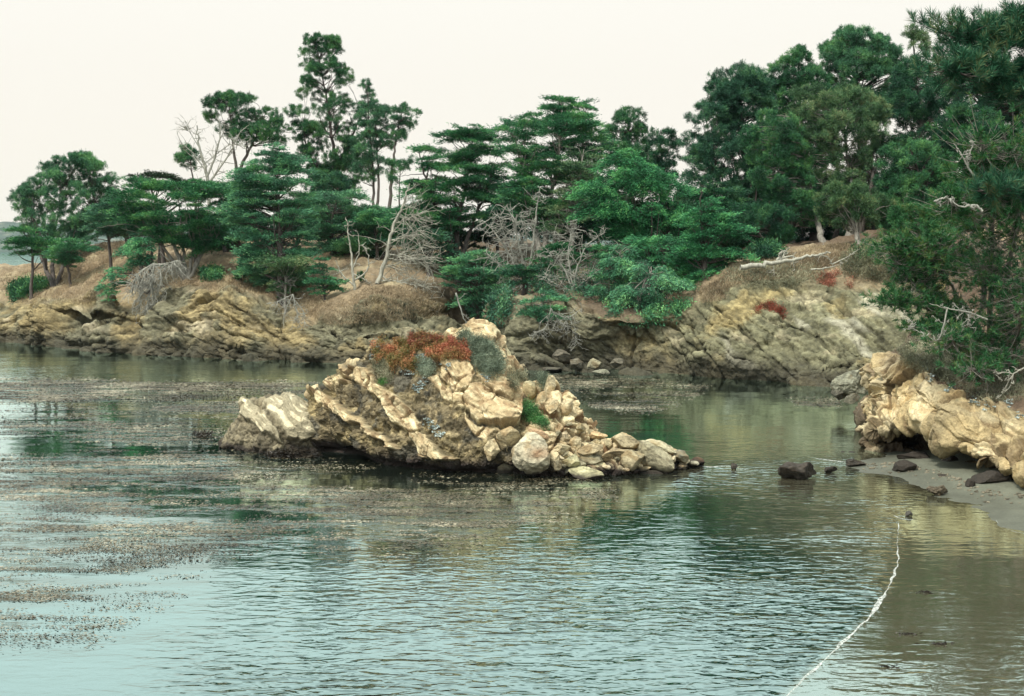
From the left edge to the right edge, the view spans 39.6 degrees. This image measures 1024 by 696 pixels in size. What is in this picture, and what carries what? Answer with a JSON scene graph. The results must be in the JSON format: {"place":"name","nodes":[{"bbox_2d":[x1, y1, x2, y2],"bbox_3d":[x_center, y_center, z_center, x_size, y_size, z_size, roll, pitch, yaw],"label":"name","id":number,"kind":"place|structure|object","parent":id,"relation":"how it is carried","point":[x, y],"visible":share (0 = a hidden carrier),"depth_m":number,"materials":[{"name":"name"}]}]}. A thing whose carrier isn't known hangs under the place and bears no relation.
{"place":"outdoors","nodes":[
{"label":"outdoors","id":0,"kind":"place"},
{"bbox_2d":[0,222,614,251],"bbox_3d":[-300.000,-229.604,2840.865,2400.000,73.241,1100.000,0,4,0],"label":"hills","id":1,"kind":"structure","parent":0,"point":[4,234],"depth_m":2645.85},
{"bbox_2d":[0,252,1023,695],"bbox_3d":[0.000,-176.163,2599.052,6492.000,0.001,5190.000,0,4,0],"label":"water","id":2,"kind":"structure","parent":0,"point":[742,578],"depth_m":40.89,"materials":[{"name":"liquid"}]},
{"bbox_2d":[218,392,320,453],"bbox_3d":[-10.522,3.828,64.189,5.644,3.760,4.410,3,5,37],"label":"sea rock","id":3,"kind":"object","parent":2,"relation":"in","point":[269,422],"visible":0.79,"depth_m":62.30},
{"bbox_2d":[263,446,322,458],"bbox_3d":[-9.426,4.547,61.161,2.664,0.676,1.630,0,4,0],"label":"seaweed","id":4,"kind":"object","parent":2,"relation":"in","point":[291,453],"visible":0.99,"depth_m":60.88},
{"bbox_2d":[0,374,843,649],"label":"kelp","id":5,"kind":"object","parent":2,"relation":"on","point":[55,397],"visible":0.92,"depth_m":52.21},
{"bbox_2d":[304,317,704,476],"bbox_3d":[-1.548,2.448,60.175,18.368,7.462,8.712,3,5,32],"label":"sea rock","id":6,"kind":"object","parent":2,"relation":"in","point":[354,408],"visible":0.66,"depth_m":58.05,"materials":[{"name":"stone"}]},
{"bbox_2d":[369,330,471,374],"bbox_3d":[-4.010,0.145,59.648,5.438,1.822,1.974,2,4,24],"label":"ice plant","id":7,"kind":"object","parent":6,"relation":"on","point":[408,364],"visible":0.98,"depth_m":59.46,"materials":[{"name":"red plant"}]},
{"bbox_2d":[412,355,437,377],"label":"bush","id":8,"kind":"object","parent":6,"relation":"on","point":[425,361],"visible":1,"depth_m":58.90,"materials":[{"name":"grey plant"}]},
{"bbox_2d":[407,330,470,360],"bbox_3d":[-3.112,-0.147,59.492,3.715,1.234,1.423,2,5,31],"label":"ice plant","id":9,"kind":"object","parent":6,"relation":"on","point":[412,340],"visible":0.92,"depth_m":59.70,"materials":[{"name":"red plant"}]},
{"bbox_2d":[466,329,507,379],"bbox_3d":[-1.060,0.386,58.396,1.935,2.320,2.027,0,4,0],"label":"bush","id":10,"kind":"object","parent":6,"relation":"on","point":[486,348],"visible":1,"depth_m":58.25,"materials":[{"name":"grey plant"}]},
{"bbox_2d":[496,426,520,451],"bbox_3d":[-0.121,3.603,56.552,1.148,1.069,0.857,-3,5,-40],"label":"boulder","id":11,"kind":"object","parent":6,"relation":"on","point":[508,436],"visible":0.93,"depth_m":56.20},
{"bbox_2d":[503,366,530,393],"bbox_3d":[0.145,1.223,59.014,0.984,1.118,3.863,1,4,10],"label":"bush","id":12,"kind":"object","parent":6,"relation":"on","point":[515,378],"visible":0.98,"depth_m":58.54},
{"bbox_2d":[511,432,549,474],"bbox_3d":[0.657,4.143,55.599,1.432,1.665,1.695,-2,5,-25],"label":"boulder","id":13,"kind":"object","parent":6,"relation":"on","point":[530,453],"visible":1,"depth_m":55.08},
{"bbox_2d":[519,394,550,429],"bbox_3d":[0.822,2.624,57.103,1.036,1.403,2.295,-2,5,-30],"label":"plant","id":14,"kind":"object","parent":6,"relation":"on","point":[528,410],"visible":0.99,"depth_m":56.95,"materials":[{"name":"green plant"}]},
{"bbox_2d":[611,432,638,448],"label":"boulder","id":15,"kind":"object","parent":6,"relation":"on","point":[622,440],"visible":0.94,"depth_m":56.79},
{"bbox_2d":[620,449,644,470],"bbox_3d":[4.768,4.456,56.584,1.203,0.880,1.198,0,4,0],"label":"boulder","id":16,"kind":"object","parent":6,"relation":"on","point":[631,460],"visible":0.94,"depth_m":56.15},
{"bbox_2d":[568,466,603,479],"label":"boulder","id":17,"kind":"object","parent":2,"relation":"in","point":[583,472],"visible":0.99,"depth_m":55.28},
{"bbox_2d":[636,440,674,473],"bbox_3d":[5.650,4.467,56.952,1.566,1.596,1.615,0,4,0],"label":"boulder","id":18,"kind":"object","parent":2,"relation":"in","point":[656,458],"visible":0.79,"depth_m":56.44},
{"bbox_2d":[778,462,816,480],"bbox_3d":[11.168,4.785,55.398,1.598,0.801,1.252,0,4,0],"label":"boulder","id":19,"kind":"object","parent":2,"relation":"in","point":[794,470],"visible":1,"depth_m":55.16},
{"bbox_2d":[787,523,899,695],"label":"wavelet foam","id":20,"kind":"object","parent":2,"relation":"on","point":[874,609],"visible":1,"depth_m":34.45,"materials":[{"name":"grey"}]},
{"bbox_2d":[0,216,1023,386],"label":"headland","id":21,"kind":"structure","parent":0,"point":[820,335],"depth_m":110.66,"materials":[{"name":"stone"}]},
{"bbox_2d":[5,272,49,303],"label":"bush","id":22,"kind":"object","parent":21,"relation":"on","point":[18,288],"visible":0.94,"depth_m":141.98,"materials":[{"name":"green plant"}]},
{"bbox_2d":[0,224,64,299],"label":"cypress tree","id":23,"kind":"object","parent":21,"relation":"on","point":[37,244],"visible":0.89,"depth_m":138.77,"materials":[{"name":"green plant"}]},
{"bbox_2d":[6,149,119,286],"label":"pine tree","id":24,"kind":"object","parent":21,"relation":"on","point":[85,163],"visible":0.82,"depth_m":144.26,"materials":[{"name":"green plant"}]},
{"bbox_2d":[40,235,103,286],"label":"cypress tree","id":25,"kind":"object","parent":21,"relation":"on","point":[66,253],"visible":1,"depth_m":136.15,"materials":[{"name":"green plant"}]},
{"bbox_2d":[75,201,136,282],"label":"cypress tree","id":26,"kind":"object","parent":21,"relation":"on","point":[108,229],"visible":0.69,"depth_m":132.15,"materials":[{"name":"green plant"}]},
{"bbox_2d":[81,191,153,246],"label":"cypress tree","id":27,"kind":"object","parent":21,"relation":"on","point":[126,237],"visible":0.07,"depth_m":139.98,"materials":[{"name":"green plant"}]},
{"bbox_2d":[98,235,161,293],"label":"bush","id":28,"kind":"object","parent":21,"relation":"on","point":[136,246],"visible":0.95,"depth_m":122.99,"materials":[{"name":"green plant"}]},
{"bbox_2d":[110,251,189,323],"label":"dead tree","id":29,"kind":"object","parent":21,"relation":"on","point":[146,276],"visible":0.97,"depth_m":121.25,"materials":[{"name":"grey wood"}]},
{"bbox_2d":[97,173,239,279],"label":"cypress tree","id":30,"kind":"object","parent":21,"relation":"on","point":[201,244],"visible":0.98,"depth_m":123.12,"materials":[{"name":"green plant"}]},
{"bbox_2d":[126,169,210,267],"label":"cypress tree","id":31,"kind":"object","parent":21,"relation":"on","point":[160,175],"visible":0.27,"depth_m":129.92,"materials":[{"name":"green plant"}]},
{"bbox_2d":[172,142,200,208],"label":"pine tree","id":32,"kind":"object","parent":21,"relation":"on","point":[182,156],"visible":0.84,"depth_m":155.61,"materials":[{"name":"green plant"}]},
{"bbox_2d":[196,262,225,282],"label":"bush","id":33,"kind":"object","parent":21,"relation":"on","point":[214,271],"visible":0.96,"depth_m":121.61,"materials":[{"name":"green plant"}]},
{"bbox_2d":[172,108,252,212],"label":"dead tree","id":34,"kind":"object","parent":21,"relation":"on","point":[213,157],"visible":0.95,"depth_m":148.86,"materials":[{"name":"grey wood"}]},
{"bbox_2d":[196,177,262,251],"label":"cypress tree","id":35,"kind":"object","parent":21,"relation":"on","point":[212,203],"visible":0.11,"depth_m":138.06,"materials":[{"name":"green plant"}]},
{"bbox_2d":[199,88,294,174],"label":"pine tree","id":36,"kind":"object","parent":21,"relation":"on","point":[272,124],"visible":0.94,"depth_m":157.74,"materials":[{"name":"green plant"}]},
{"bbox_2d":[206,142,328,305],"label":"cypress tree","id":37,"kind":"object","parent":21,"relation":"on","point":[285,163],"visible":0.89,"depth_m":119.56,"materials":[{"name":"green plant"}]},
{"bbox_2d":[249,252,316,313],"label":"cypress tree","id":38,"kind":"object","parent":21,"relation":"on","point":[292,265],"visible":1,"depth_m":116.99,"materials":[{"name":"green plant"}]},
{"bbox_2d":[267,294,309,329],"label":"dead tree","id":39,"kind":"object","parent":21,"relation":"on","point":[296,310],"visible":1,"depth_m":114.53,"materials":[{"name":"grey wood"}]},
{"bbox_2d":[282,32,367,189],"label":"pine tree","id":40,"kind":"object","parent":21,"relation":"on","point":[340,162],"visible":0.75,"depth_m":160.81,"materials":[{"name":"green plant"}]},
{"bbox_2d":[301,256,349,300],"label":"cypress tree","id":41,"kind":"object","parent":21,"relation":"on","point":[333,282],"visible":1,"depth_m":116.21,"materials":[{"name":"green plant"}]},
{"bbox_2d":[300,167,355,208],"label":"pine tree","id":42,"kind":"object","parent":21,"relation":"on","point":[335,179],"visible":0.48,"depth_m":148.40,"materials":[{"name":"green plant"}]},
{"bbox_2d":[297,188,391,260],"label":"cypress tree","id":43,"kind":"object","parent":21,"relation":"on","point":[335,246],"visible":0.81,"depth_m":128.43,"materials":[{"name":"green plant"}]},
{"bbox_2d":[333,217,376,289],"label":"dead tree","id":44,"kind":"object","parent":21,"relation":"on","point":[353,283],"visible":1,"depth_m":116.26,"materials":[{"name":"grey wood"}]},
{"bbox_2d":[347,77,394,204],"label":"pine tree","id":45,"kind":"object","parent":21,"relation":"on","point":[373,133],"visible":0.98,"depth_m":158.20,"materials":[{"name":"green plant"}]},
{"bbox_2d":[343,208,415,259],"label":"cypress tree","id":46,"kind":"object","parent":21,"relation":"on","point":[367,214],"visible":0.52,"depth_m":126.67,"materials":[{"name":"green plant"}]},
{"bbox_2d":[351,183,445,313],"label":"dead tree","id":47,"kind":"object","parent":21,"relation":"on","point":[413,218],"visible":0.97,"depth_m":116.12,"materials":[{"name":"grey wood"}]},
{"bbox_2d":[384,153,417,203],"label":"pine tree","id":48,"kind":"object","parent":21,"relation":"on","point":[391,163],"visible":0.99,"depth_m":153.95,"materials":[{"name":"green plant"}]},
{"bbox_2d":[384,101,422,208],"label":"pine tree","id":49,"kind":"object","parent":21,"relation":"on","point":[407,121],"visible":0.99,"depth_m":156.47,"materials":[{"name":"green plant"}]},
{"bbox_2d":[381,225,462,275],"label":"dead tree","id":50,"kind":"object","parent":21,"relation":"on","point":[444,237],"visible":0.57,"depth_m":122.33,"materials":[{"name":"wood"}]},
{"bbox_2d":[0,239,880,325],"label":"dry grass","id":51,"kind":"structure","parent":21,"relation":"on","point":[715,287],"depth_m":114.14,"materials":[{"name":"plant"}]},
{"bbox_2d":[371,122,516,283],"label":"cypress tree","id":52,"kind":"object","parent":21,"relation":"on","point":[476,192],"visible":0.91,"depth_m":124.14,"materials":[{"name":"green plant"}]},
{"bbox_2d":[437,215,500,255],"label":"cypress tree","id":53,"kind":"object","parent":21,"relation":"on","point":[462,234],"visible":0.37,"depth_m":131.33,"materials":[{"name":"green plant"}]},
{"bbox_2d":[434,248,511,318],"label":"cypress tree","id":54,"kind":"object","parent":21,"relation":"on","point":[475,268],"visible":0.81,"depth_m":116.47,"materials":[{"name":"green plant"}]},
{"bbox_2d":[457,274,519,326],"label":"bush","id":55,"kind":"object","parent":21,"relation":"on","point":[499,305],"visible":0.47,"depth_m":107.67,"materials":[{"name":"green plant"}]},
{"bbox_2d":[468,205,531,259],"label":"cypress tree","id":56,"kind":"object","parent":21,"relation":"on","point":[498,211],"visible":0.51,"depth_m":131.66,"materials":[{"name":"green plant"}]},
{"bbox_2d":[479,173,542,248],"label":"cypress tree","id":57,"kind":"object","parent":21,"relation":"on","point":[499,182],"visible":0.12,"depth_m":135.74,"materials":[{"name":"green plant"}]},
{"bbox_2d":[489,262,554,295],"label":"cypress tree","id":58,"kind":"object","parent":21,"relation":"on","point":[519,271],"visible":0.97,"depth_m":110.31,"materials":[{"name":"green plant"}]},
{"bbox_2d":[473,187,571,292],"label":"dead tree","id":59,"kind":"object","parent":21,"relation":"on","point":[531,249],"visible":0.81,"depth_m":113.58,"materials":[{"name":"grey wood"}]},
{"bbox_2d":[511,288,571,322],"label":"cypress tree","id":60,"kind":"object","parent":21,"relation":"on","point":[542,307],"visible":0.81,"depth_m":105.45,"materials":[{"name":"green plant"}]},
{"bbox_2d":[486,94,621,279],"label":"cypress tree","id":61,"kind":"object","parent":21,"relation":"on","point":[569,120],"visible":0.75,"depth_m":120.27,"materials":[{"name":"green plant"}]},
{"bbox_2d":[524,241,592,279],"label":"cypress tree","id":62,"kind":"object","parent":21,"relation":"on","point":[554,246],"visible":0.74,"depth_m":112.47,"materials":[{"name":"green plant"}]},
{"bbox_2d":[529,302,587,350],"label":"dead tree","id":63,"kind":"object","parent":21,"relation":"on","point":[561,323],"visible":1,"depth_m":104.57,"materials":[{"name":"grey wood"}]},
{"bbox_2d":[533,144,607,273],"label":"cypress tree","id":64,"kind":"object","parent":21,"relation":"on","point":[580,168],"visible":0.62,"depth_m":117.97,"materials":[{"name":"green plant"}]},
{"bbox_2d":[536,219,610,298],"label":"dead tree","id":65,"kind":"object","parent":21,"relation":"on","point":[566,272],"visible":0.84,"depth_m":109.26,"materials":[{"name":"grey wood"}]},
{"bbox_2d":[538,208,615,252],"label":"cypress tree","id":66,"kind":"object","parent":21,"relation":"on","point":[585,237],"visible":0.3,"depth_m":127.60,"materials":[{"name":"green plant"}]},
{"bbox_2d":[519,255,669,304],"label":"bush","id":67,"kind":"object","parent":21,"relation":"on","point":[547,286],"visible":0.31,"depth_m":109.06,"materials":[{"name":"green plant"}]},
{"bbox_2d":[581,240,633,281],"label":"cypress tree","id":68,"kind":"object","parent":21,"relation":"on","point":[597,247],"visible":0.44,"depth_m":107.98,"materials":[{"name":"green plant"}]},
{"bbox_2d":[582,244,656,299],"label":"cypress tree","id":69,"kind":"object","parent":21,"relation":"on","point":[619,264],"visible":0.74,"depth_m":105.84,"materials":[{"name":"green plant"}]},
{"bbox_2d":[599,105,659,188],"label":"pine tree","id":70,"kind":"object","parent":21,"relation":"on","point":[625,115],"visible":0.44,"depth_m":138.34,"materials":[{"name":"green plant"}]},
{"bbox_2d":[561,147,709,261],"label":"cypress tree","id":71,"kind":"object","parent":21,"relation":"on","point":[610,200],"visible":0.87,"depth_m":110.79,"materials":[{"name":"green plant"}]},
{"bbox_2d":[598,291,697,328],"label":"bush","id":72,"kind":"object","parent":21,"relation":"on","point":[650,308],"visible":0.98,"depth_m":102.62,"materials":[{"name":"green plant"}]},
{"bbox_2d":[598,263,698,333],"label":"cypress tree","id":73,"kind":"object","parent":21,"relation":"on","point":[650,280],"visible":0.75,"depth_m":103.25,"materials":[{"name":"green plant"}]},
{"bbox_2d":[644,126,685,231],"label":"pine tree","id":74,"kind":"object","parent":21,"relation":"on","point":[666,162],"visible":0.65,"depth_m":136.28,"materials":[{"name":"green plant"}]},
{"bbox_2d":[619,233,735,275],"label":"cypress tree","id":75,"kind":"object","parent":21,"relation":"on","point":[652,243],"visible":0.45,"depth_m":107.33,"materials":[{"name":"green plant"}]},
{"bbox_2d":[658,187,762,285],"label":"cypress tree","id":76,"kind":"object","parent":21,"relation":"on","point":[702,251],"visible":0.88,"depth_m":105.45,"materials":[{"name":"green plant"}]},
{"bbox_2d":[669,179,761,248],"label":"cypress tree","id":77,"kind":"object","parent":21,"relation":"on","point":[721,191],"visible":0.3,"depth_m":118.42,"materials":[{"name":"green plant"}]},
{"bbox_2d":[676,59,783,234],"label":"pine tree","id":78,"kind":"object","parent":21,"relation":"on","point":[729,111],"visible":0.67,"depth_m":124.52,"materials":[{"name":"green plant"}]},
{"bbox_2d":[715,198,800,244],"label":"pine tree","id":79,"kind":"object","parent":21,"relation":"on","point":[766,215],"visible":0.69,"depth_m":112.66,"materials":[{"name":"green plant"}]},
{"bbox_2d":[745,233,790,260],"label":"bush","id":80,"kind":"object","parent":21,"relation":"on","point":[766,249],"visible":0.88,"depth_m":106.22,"materials":[{"name":"green plant"}]},
{"bbox_2d":[720,257,823,290],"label":"bush","id":81,"kind":"object","parent":21,"relation":"on","point":[786,281],"visible":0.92,"depth_m":101.30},
{"bbox_2d":[737,107,827,244],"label":"pine tree","id":82,"kind":"object","parent":21,"relation":"on","point":[783,149],"visible":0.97,"depth_m":115.58,"materials":[{"name":"green plant"}]},
{"bbox_2d":[740,169,832,243],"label":"pine tree","id":83,"kind":"object","parent":21,"relation":"on","point":[805,225],"visible":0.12,"depth_m":124.34,"materials":[{"name":"green plant"}]},
{"bbox_2d":[739,249,834,276],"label":"fallen log","id":84,"kind":"object","parent":21,"relation":"on","point":[758,265],"visible":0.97,"depth_m":101.22,"materials":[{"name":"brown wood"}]},
{"bbox_2d":[762,43,838,240],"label":"pine tree","id":85,"kind":"object","parent":21,"relation":"on","point":[791,75],"visible":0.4,"depth_m":127.61,"materials":[{"name":"green plant"}]},
{"bbox_2d":[795,209,834,242],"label":"pine tree","id":86,"kind":"object","parent":21,"relation":"on","point":[828,232],"visible":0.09,"depth_m":126.86,"materials":[{"name":"green plant"}]},
{"bbox_2d":[815,267,854,288],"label":"ice plant","id":87,"kind":"object","parent":21,"relation":"on","point":[823,280],"visible":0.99,"depth_m":100.37,"materials":[{"name":"red plant"}]},
{"bbox_2d":[784,81,894,235],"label":"pine tree","id":88,"kind":"object","parent":21,"relation":"on","point":[865,124],"visible":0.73,"depth_m":116.57,"materials":[{"name":"green plant"}]},
{"bbox_2d":[811,178,897,243],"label":"pine tree","id":89,"kind":"object","parent":21,"relation":"on","point":[857,200],"visible":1,"depth_m":108.64,"materials":[{"name":"green plant"}]},
{"bbox_2d":[833,243,897,284],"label":"bush","id":90,"kind":"object","parent":21,"relation":"on","point":[860,267],"visible":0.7,"depth_m":100.83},
{"bbox_2d":[816,22,917,230],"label":"pine tree","id":91,"kind":"object","parent":21,"relation":"on","point":[873,62],"visible":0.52,"depth_m":128.95,"materials":[{"name":"green plant"}]},
{"bbox_2d":[870,136,960,233],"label":"pine tree","id":92,"kind":"object","parent":21,"relation":"on","point":[890,181],"visible":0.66,"depth_m":111.45,"materials":[{"name":"green plant"}]},
{"bbox_2d":[900,22,937,127],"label":"pine tree","id":93,"kind":"object","parent":21,"relation":"on","point":[915,34],"visible":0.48,"depth_m":122.00,"materials":[{"name":"green plant"}]},
{"bbox_2d":[884,57,975,195],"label":"pine tree","id":94,"kind":"object","parent":21,"relation":"on","point":[920,102],"visible":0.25,"depth_m":118.85,"materials":[{"name":"green plant"}]},
{"bbox_2d":[884,201,981,277],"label":"pine tree","id":95,"kind":"object","parent":21,"relation":"on","point":[901,214],"visible":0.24,"depth_m":97.62,"materials":[{"name":"green plant"}]},
{"bbox_2d":[934,57,1023,215],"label":"pine tree","id":96,"kind":"object","parent":21,"relation":"on","point":[959,108],"visible":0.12,"depth_m":112.04,"materials":[{"name":"green plant"}]},
{"bbox_2d":[0,0,1023,235],"label":"sky","id":97,"kind":"structure","parent":0,"point":[110,79],"materials":[{"name":"white"}]},
{"bbox_2d":[758,443,1023,695],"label":"beach","id":98,"kind":"structure","parent":0,"point":[1001,511],"depth_m":33.75,"materials":[{"name":"sand"}]},
{"bbox_2d":[863,461,1023,503],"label":"pebbles","id":99,"kind":"object","parent":98,"relation":"on","point":[1019,495],"visible":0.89,"depth_m":53.61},
{"bbox_2d":[971,470,1012,483],"bbox_3d":[18.108,4.936,53.575,1.665,0.693,1.297,0,4,0],"label":"boulder","id":100,"kind":"object","parent":98,"relation":"on","point":[991,476],"visible":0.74,"depth_m":53.11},
{"bbox_2d":[853,236,1023,487],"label":"cliff","id":101,"kind":"structure","parent":0,"point":[900,407],"depth_m":58.69,"materials":[{"name":"stone"}]},
{"bbox_2d":[830,369,867,394],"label":"boulder","id":102,"kind":"object","parent":101,"relation":"on","point":[847,383],"visible":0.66,"depth_m":76.25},
{"bbox_2d":[893,332,955,383],"bbox_3d":[18.081,0.456,62.326,2.821,2.190,8.569,1,4,18],"label":"bush","id":103,"kind":"object","parent":101,"relation":"on","point":[941,373],"visible":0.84,"depth_m":61.33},
{"bbox_2d":[858,220,1005,340],"bbox_3d":[18.391,-2.658,60.553,8.265,5.649,5.119,-2,5,-26],"label":"pine tree","id":104,"kind":"object","parent":101,"relation":"on","point":[935,247],"visible":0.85,"depth_m":59.49,"materials":[{"name":"green plant"}]},
{"bbox_2d":[903,302,987,342],"bbox_3d":[17.395,-1.007,57.084,3.361,1.664,0.922,0,4,0],"label":"branch","id":105,"kind":"object","parent":101,"relation":"on","point":[945,323],"visible":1,"depth_m":57.04,"materials":[{"name":"grey wood"}]},
{"bbox_2d":[892,331,1023,404],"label":"undergrowth","id":106,"kind":"object","parent":101,"relation":"on","point":[1002,398],"visible":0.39,"depth_m":59.84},
{"bbox_2d":[903,90,1023,368],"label":"pine tree","id":107,"kind":"object","parent":101,"relation":"on","point":[1012,213],"visible":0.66,"depth_m":56.01,"materials":[{"name":"green plant"}]},
{"bbox_2d":[910,246,1023,393],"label":"pine tree","id":108,"kind":"object","parent":101,"relation":"on","point":[1001,354],"visible":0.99,"depth_m":57.52,"materials":[{"name":"green plant"}]},
{"bbox_2d":[905,0,1023,213],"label":"pine tree","id":109,"kind":"object","parent":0,"point":[979,47],"visible":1,"depth_m":29.29,"materials":[{"name":"green plant"}]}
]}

